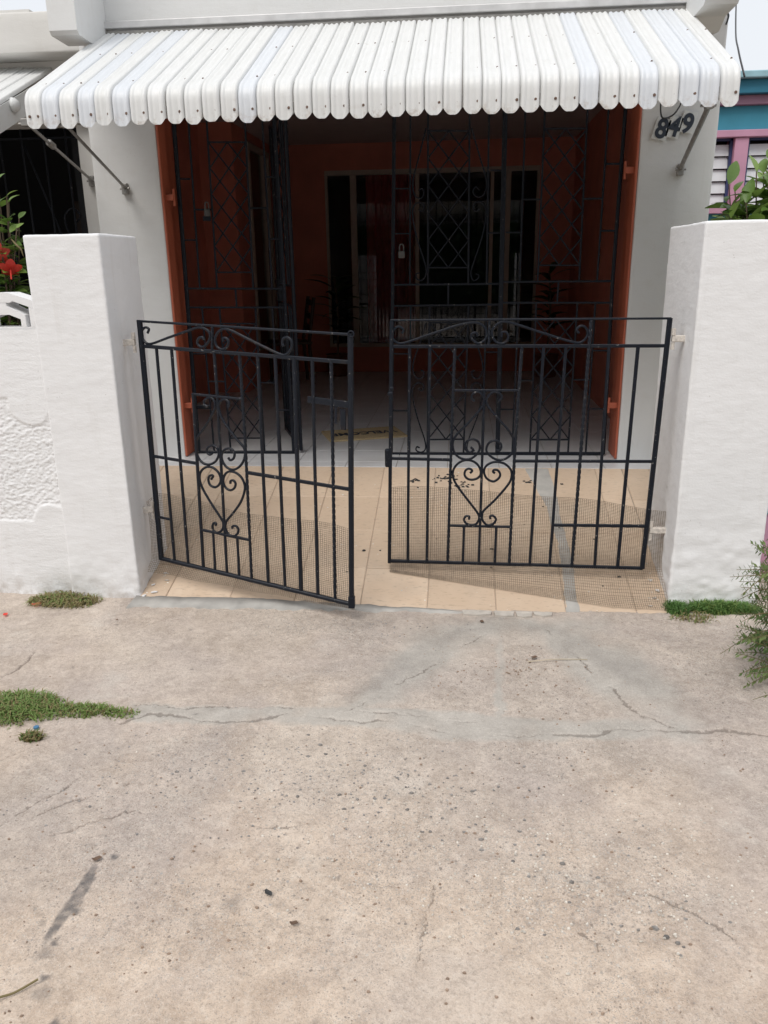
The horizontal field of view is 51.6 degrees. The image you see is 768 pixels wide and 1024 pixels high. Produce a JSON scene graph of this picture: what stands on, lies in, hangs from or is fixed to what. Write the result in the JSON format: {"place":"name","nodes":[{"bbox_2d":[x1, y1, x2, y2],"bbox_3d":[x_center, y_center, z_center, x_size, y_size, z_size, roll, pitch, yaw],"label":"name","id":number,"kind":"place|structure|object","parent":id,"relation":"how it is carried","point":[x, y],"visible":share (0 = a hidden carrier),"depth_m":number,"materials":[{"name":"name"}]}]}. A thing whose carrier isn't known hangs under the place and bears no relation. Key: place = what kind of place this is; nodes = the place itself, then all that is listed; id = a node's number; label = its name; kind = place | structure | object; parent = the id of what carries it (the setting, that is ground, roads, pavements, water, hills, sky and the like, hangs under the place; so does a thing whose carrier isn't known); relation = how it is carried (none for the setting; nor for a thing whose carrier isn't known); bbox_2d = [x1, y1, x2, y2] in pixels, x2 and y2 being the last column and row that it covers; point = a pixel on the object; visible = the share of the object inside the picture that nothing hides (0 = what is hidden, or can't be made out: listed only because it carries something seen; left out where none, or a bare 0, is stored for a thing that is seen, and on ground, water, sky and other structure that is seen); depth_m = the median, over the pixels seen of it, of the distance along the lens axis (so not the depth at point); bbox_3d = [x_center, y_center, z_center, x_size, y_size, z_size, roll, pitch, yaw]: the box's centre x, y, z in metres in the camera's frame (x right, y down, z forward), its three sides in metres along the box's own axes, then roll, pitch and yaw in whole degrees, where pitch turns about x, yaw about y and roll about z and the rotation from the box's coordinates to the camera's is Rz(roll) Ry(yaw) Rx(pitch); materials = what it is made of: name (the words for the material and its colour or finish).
{"place":"outdoors","nodes":[
{"label":"outdoors","id":0,"kind":"place"},
{"bbox_2d":[15,727,47,743],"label":"grass","id":1,"kind":"structure","parent":0,"point":[29,736],"depth_m":2.84,"materials":[{"name":"green plant"}]},
{"bbox_2d":[0,593,767,1023],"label":"pavement","id":2,"kind":"structure","parent":0,"point":[190,685],"depth_m":2.40,"materials":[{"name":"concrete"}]},
{"bbox_2d":[0,978,37,997],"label":"twig","id":3,"kind":"object","parent":2,"relation":"on","point":[20,989],"visible":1,"depth_m":1.84,"materials":[{"name":"beige wood"}]},
{"bbox_2d":[0,292,71,593],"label":"front wall","id":4,"kind":"structure","parent":2,"relation":"on","point":[33,553],"depth_m":3.92,"materials":[{"name":"white paint"}]},
{"bbox_2d":[0,687,78,729],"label":"grass","id":5,"kind":"structure","parent":2,"relation":"on","point":[29,704],"depth_m":3.02,"materials":[{"name":"green plant"}]},
{"bbox_2d":[25,590,103,608],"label":"grass","id":6,"kind":"structure","parent":2,"relation":"on","point":[64,596],"depth_m":3.98,"materials":[{"name":"green plant"}]},
{"bbox_2d":[50,699,139,718],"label":"grass","id":7,"kind":"structure","parent":2,"relation":"on","point":[85,711],"depth_m":2.99,"materials":[{"name":"green plant"}]},
{"bbox_2d":[265,889,271,895],"bbox_3d":[-0.308,1.012,2.115,0.016,0.006,0.026,-17,24,-42],"label":"litter scrap","id":8,"kind":"object","parent":2,"relation":"on","point":[268,892],"visible":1,"depth_m":2.12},
{"bbox_2d":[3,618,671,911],"bbox_3d":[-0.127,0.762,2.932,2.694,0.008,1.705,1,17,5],"label":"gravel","id":9,"kind":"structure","parent":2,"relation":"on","point":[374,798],"depth_m":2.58,"materials":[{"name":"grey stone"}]},
{"bbox_2d":[528,659,586,661],"bbox_3d":[0.725,0.619,3.326,0.253,0.005,0.011,-2,17,-2],"label":"dry stalk","id":10,"kind":"object","parent":2,"relation":"on","point":[558,659],"visible":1,"depth_m":3.33,"materials":[{"name":"plant"}]},
{"bbox_2d":[661,599,691,615],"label":"grass","id":11,"kind":"structure","parent":2,"relation":"on","point":[673,607],"depth_m":3.76,"materials":[{"name":"green plant"}]},
{"bbox_2d":[670,608,720,623],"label":"grass","id":12,"kind":"structure","parent":2,"relation":"on","point":[692,617],"depth_m":3.69,"materials":[{"name":"plant"}]},
{"bbox_2d":[674,598,764,615],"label":"grass","id":13,"kind":"structure","parent":2,"relation":"on","point":[720,607],"depth_m":3.75,"materials":[{"name":"green plant"}]},
{"bbox_2d":[721,539,767,699],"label":"spiky shrub","id":14,"kind":"object","parent":2,"relation":"on","point":[760,640],"visible":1,"depth_m":3.15,"materials":[{"name":"green plant"}]},
{"bbox_2d":[0,0,767,70],"label":"sky","id":15,"kind":"structure","parent":0,"point":[752,15],"materials":[{"name":"white"}]},
{"bbox_2d":[126,466,668,617],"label":"ramp","id":16,"kind":"structure","parent":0,"point":[379,586],"depth_m":4.35,"materials":[{"name":"tile"}]},
{"bbox_2d":[346,474,620,586],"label":"leaf litter","id":17,"kind":"object","parent":16,"relation":"on","point":[412,481],"visible":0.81,"depth_m":4.89,"materials":[{"name":"brown plant"}]},
{"bbox_2d":[159,371,649,468],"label":"porch floor","id":18,"kind":"structure","parent":0,"point":[371,401],"depth_m":6.56,"materials":[{"name":"tile"}]},
{"bbox_2d":[304,274,363,376],"bbox_3d":[-0.548,-2.165,9.228,0.702,1.148,0.644,1,17,5],"label":"potted plant","id":19,"kind":"object","parent":18,"relation":"on","point":[339,370],"visible":0.97,"depth_m":9.20,"materials":[{"name":"green plant"}]},
{"bbox_2d":[321,426,406,441],"bbox_3d":[-0.155,-0.603,6.104,0.600,0.014,0.390,-5,18,-14],"label":"doormat","id":20,"kind":"object","parent":18,"relation":"on","point":[367,433],"visible":0.81,"depth_m":6.07,"materials":[{"name":"brown fabric"}]},
{"bbox_2d":[524,262,573,377],"bbox_3d":[1.838,-2.123,8.809,0.642,1.244,0.678,1,17,5],"label":"potted plant","id":21,"kind":"object","parent":18,"relation":"on","point":[552,358],"visible":0.82,"depth_m":8.84,"materials":[{"name":"green plant"}]},
{"bbox_2d":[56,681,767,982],"bbox_3d":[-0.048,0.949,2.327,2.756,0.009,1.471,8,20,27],"label":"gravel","id":22,"kind":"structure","parent":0,"point":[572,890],"depth_m":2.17,"materials":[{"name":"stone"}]},
{"bbox_2d":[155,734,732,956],"bbox_3d":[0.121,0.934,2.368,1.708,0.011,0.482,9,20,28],"label":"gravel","id":23,"kind":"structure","parent":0,"point":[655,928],"depth_m":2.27,"materials":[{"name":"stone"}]},
{"bbox_2d":[708,70,767,220],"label":"neighbour house","id":24,"kind":"structure","parent":0,"point":[742,133],"depth_m":7.99,"materials":[{"name":"teal paint"}]},
{"bbox_2d":[709,138,733,204],"bbox_3d":[3.276,-3.476,8.182,0.535,0.655,0.060,1,17,5],"label":"window","id":25,"kind":"structure","parent":24,"relation":"in","point":[720,150],"depth_m":8.15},
{"bbox_2d":[744,137,767,204],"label":"window","id":26,"kind":"structure","parent":24,"relation":"in","point":[753,149],"depth_m":8.09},
{"bbox_2d":[735,5,744,76],"bbox_3d":[2.966,-4.620,6.585,0.050,2.809,5.385,5,18,19],"label":"overhead cable","id":27,"kind":"object","parent":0,"point":[742,68],"visible":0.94,"depth_m":5.38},
{"bbox_2d":[757,574,767,606],"bbox_3d":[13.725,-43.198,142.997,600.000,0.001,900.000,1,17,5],"label":"ground","id":28,"kind":"structure","parent":0,"point":[763,592],"depth_m":3.99,"materials":[{"name":"concrete"}]},
{"bbox_2d":[0,9,99,325],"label":"neighbour house","id":29,"kind":"structure","parent":28,"relation":"on","point":[27,39],"depth_m":8.56,"materials":[{"name":"paint"}]},
{"bbox_2d":[0,128,80,324],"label":"security grille","id":30,"kind":"object","parent":29,"relation":"attached to","point":[64,137],"visible":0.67,"depth_m":5.43,"materials":[{"name":"black metal"}]},
{"bbox_2d":[0,67,94,186],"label":"awning","id":31,"kind":"object","parent":29,"relation":"attached to","point":[15,83],"visible":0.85,"depth_m":4.71,"materials":[{"name":"white metal"}]},
{"bbox_2d":[74,201,81,233],"bbox_3d":[-3.062,-2.429,8.946,0.600,2.000,0.090,1,17,5],"label":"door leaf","id":32,"kind":"structure","parent":29,"relation":"in","point":[76,203],"depth_m":8.68,"materials":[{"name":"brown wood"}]},
{"bbox_2d":[23,233,167,597],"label":"gate pillar","id":33,"kind":"structure","parent":28,"relation":"on","point":[86,297],"depth_m":3.81,"materials":[{"name":"white paint"}]},
{"bbox_2d":[136,320,354,609],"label":"iron gate","id":34,"kind":"structure","parent":33,"relation":"attached to","point":[332,403],"depth_m":3.75,"materials":[{"name":"black metal"}]},
{"bbox_2d":[45,0,738,459],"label":"house","id":35,"kind":"structure","parent":28,"relation":"on","point":[341,188],"depth_m":7.92,"materials":[{"name":"paint"}]},
{"bbox_2d":[166,115,294,453],"bbox_3d":[-1.000,-1.452,5.193,0.735,2.212,0.091,1,17,5],"label":"security grille","id":36,"kind":"object","parent":35,"relation":"attached to","point":[170,197],"visible":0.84,"depth_m":5.18,"materials":[{"name":"black metal"}]},
{"bbox_2d":[204,201,210,215],"bbox_3d":[-1.128,-1.932,5.065,0.020,0.089,0.040,15,23,41],"label":"padlock","id":37,"kind":"object","parent":36,"relation":"hanging from","point":[207,212],"visible":1,"depth_m":5.06,"materials":[{"name":"metal"}]},
{"bbox_2d":[247,141,278,350],"bbox_3d":[-1.340,-2.884,8.770,0.050,2.080,0.940,1,17,5],"label":"window","id":38,"kind":"structure","parent":35,"relation":"in","point":[259,228],"depth_m":8.76,"materials":[{"name":"glass"}]},
{"bbox_2d":[268,116,302,450],"bbox_3d":[-0.690,-1.577,5.565,0.050,2.175,0.794,-5,18,-14],"label":"grille door","id":39,"kind":"structure","parent":35,"relation":"attached to","point":[285,184],"depth_m":5.42,"materials":[{"name":"black metal"}]},
{"bbox_2d":[25,0,740,194],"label":"awning","id":40,"kind":"object","parent":35,"relation":"attached to","point":[644,58],"visible":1,"depth_m":3.90,"materials":[{"name":"white metal"}]},
{"bbox_2d":[324,165,540,346],"bbox_3d":[0.548,-2.940,9.276,2.435,1.975,0.080,1,17,5],"label":"window","id":41,"kind":"structure","parent":35,"relation":"in","point":[352,173],"depth_m":9.18,"materials":[{"name":"metal"}]},
{"bbox_2d":[391,111,507,454],"bbox_3d":[0.394,-1.442,5.098,0.749,2.218,0.022,1,17,5],"label":"security grille","id":42,"kind":"object","parent":35,"relation":"attached to","point":[499,304],"visible":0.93,"depth_m":5.04,"materials":[{"name":"black metal"}]},
{"bbox_2d":[398,243,404,257],"bbox_3d":[0.111,-1.654,5.033,0.040,0.089,0.020,-3,17,-6],"label":"padlock","id":43,"kind":"object","parent":42,"relation":"hanging from","point":[401,254],"visible":1,"depth_m":5.03,"materials":[{"name":"metal"}]},
{"bbox_2d":[497,108,633,454],"bbox_3d":[1.125,-1.426,4.997,0.756,2.211,0.091,1,17,5],"label":"security grille","id":44,"kind":"object","parent":35,"relation":"attached to","point":[628,170],"visible":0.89,"depth_m":4.99,"materials":[{"name":"black metal"}]},
{"bbox_2d":[651,117,670,141],"bbox_3d":[1.607,-2.217,4.603,0.085,0.117,0.010,15,18,1],"label":"number plate","id":45,"kind":"object","parent":35,"relation":"attached to","point":[660,129],"visible":1,"depth_m":4.60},
{"bbox_2d":[660,103,681,118],"bbox_3d":[1.548,-2.314,4.332,0.122,0.256,0.497,9,20,29],"label":"cable","id":46,"kind":"object","parent":35,"relation":"attached to","point":[662,117],"visible":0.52,"depth_m":4.54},
{"bbox_2d":[665,116,683,138],"bbox_3d":[1.678,-2.225,4.594,0.078,0.117,0.010,14,18,1],"label":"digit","id":47,"kind":"object","parent":35,"relation":"attached to","point":[673,127],"visible":1,"depth_m":4.59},
{"bbox_2d":[679,110,697,133],"bbox_3d":[1.752,-2.244,4.581,0.082,0.122,0.010,12,18,2],"label":"number plate","id":48,"kind":"object","parent":35,"relation":"attached to","point":[688,122],"visible":1,"depth_m":4.58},
{"bbox_2d":[645,219,767,604],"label":"gate pillar","id":49,"kind":"structure","parent":28,"relation":"on","point":[710,494],"depth_m":3.60,"materials":[{"name":"white paint"}]},
{"bbox_2d":[385,317,672,609],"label":"iron gate","id":50,"kind":"structure","parent":49,"relation":"attached to","point":[389,458],"depth_m":3.93,"materials":[{"name":"black metal"}]},
{"bbox_2d":[760,512,767,573],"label":"boundary wall","id":51,"kind":"structure","parent":28,"relation":"on","point":[763,557],"depth_m":4.17,"materials":[{"name":"pink paint"}]},
{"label":"yard ground","id":52,"kind":"structure","parent":0,"visible":0},
{"bbox_2d":[0,173,30,325],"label":"hibiscus bush","id":53,"kind":"object","parent":52,"relation":"on","point":[10,268],"visible":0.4,"depth_m":4.05,"materials":[{"name":"green plant"}]},
{"bbox_2d":[705,149,767,220],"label":"leafy shrub","id":54,"kind":"object","parent":52,"relation":"on","point":[739,209],"visible":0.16,"depth_m":4.14,"materials":[{"name":"green plant"}]}
]}

